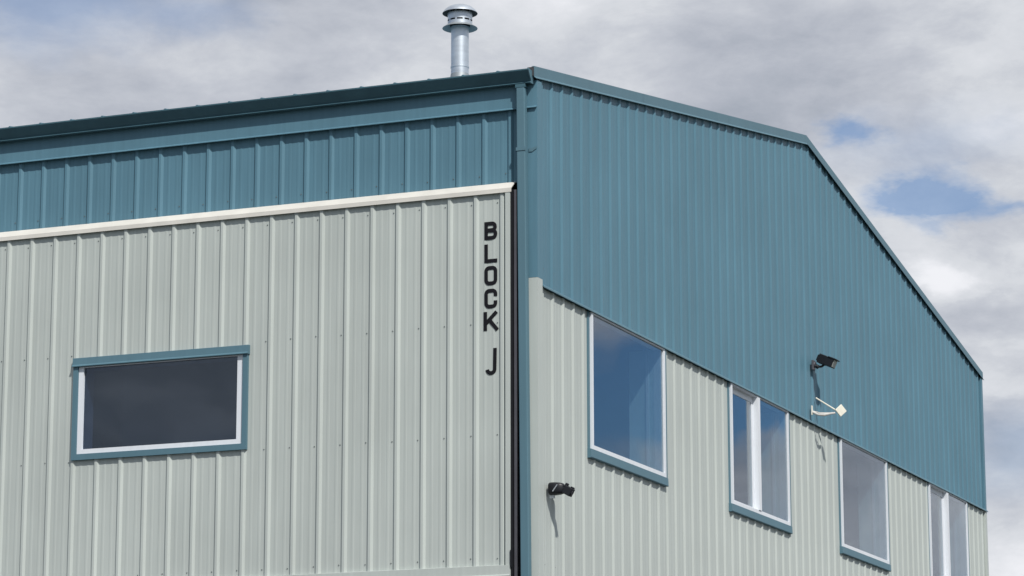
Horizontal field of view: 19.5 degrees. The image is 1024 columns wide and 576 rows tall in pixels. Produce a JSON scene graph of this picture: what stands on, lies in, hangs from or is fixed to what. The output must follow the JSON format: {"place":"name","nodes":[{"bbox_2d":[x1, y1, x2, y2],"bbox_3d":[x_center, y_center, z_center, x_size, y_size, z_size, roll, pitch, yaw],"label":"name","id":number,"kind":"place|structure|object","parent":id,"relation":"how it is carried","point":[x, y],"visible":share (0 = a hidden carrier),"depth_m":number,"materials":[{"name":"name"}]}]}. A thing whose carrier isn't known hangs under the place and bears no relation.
{"place":"outdoors","nodes":[
{"label":"outdoors","id":0,"kind":"place"},
{"bbox_2d":[0,0,1023,575],"label":"sky","id":1,"kind":"structure","parent":0,"point":[916,107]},
{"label":"apron","id":2,"kind":"structure","parent":0,"visible":0},
{"bbox_2d":[0,4,988,575],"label":"hangar building","id":3,"kind":"structure","parent":2,"relation":"on","point":[458,320],"depth_m":33.14,"materials":[{"name":"blue paint"}]},
{"bbox_2d":[0,182,515,575],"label":"hangar door","id":4,"kind":"structure","parent":3,"relation":"in","point":[326,387],"depth_m":32.39,"materials":[{"name":"grey metal"}]},
{"bbox_2d":[548,482,574,498],"bbox_3d":[0.525,2.125,31.312,0.271,0.168,0.143,-5,-13,22],"label":"security camera","id":5,"kind":"object","parent":3,"relation":"attached to","point":[556,488],"visible":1,"depth_m":31.28,"materials":[{"name":"black plastic"}]},
{"bbox_2d":[587,311,668,486],"bbox_3d":[1.144,1.304,33.956,0.448,1.645,2.555,-5,-13,22],"label":"window","id":6,"kind":"structure","parent":3,"relation":"in","point":[648,460],"depth_m":34.94,"materials":[{"name":"clear glass"}]},
{"bbox_2d":[727,382,792,533],"bbox_3d":[3.019,2.229,38.437,0.448,1.645,2.555,-5,-13,22],"label":"window","id":7,"kind":"structure","parent":3,"relation":"in","point":[768,423],"depth_m":39.25,"materials":[{"name":"clear glass"}]},
{"bbox_2d":[811,353,839,370],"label":"security camera","id":8,"kind":"object","parent":3,"relation":"attached to","point":[828,361],"visible":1,"depth_m":40.81,"materials":[{"name":"metal"}]},
{"bbox_2d":[811,397,845,416],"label":"panel antenna","id":9,"kind":"object","parent":3,"relation":"attached to","point":[840,410],"visible":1,"depth_m":40.79,"materials":[{"name":"beige plastic"}]},
{"bbox_2d":[837,437,890,571],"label":"window","id":10,"kind":"structure","parent":3,"relation":"in","point":[873,495],"depth_m":43.93,"materials":[{"name":"clear glass"}]},
{"bbox_2d":[927,483,969,575],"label":"window","id":11,"kind":"structure","parent":3,"relation":"in","point":[953,511],"depth_m":48.36,"materials":[{"name":"clear glass"}]}
]}

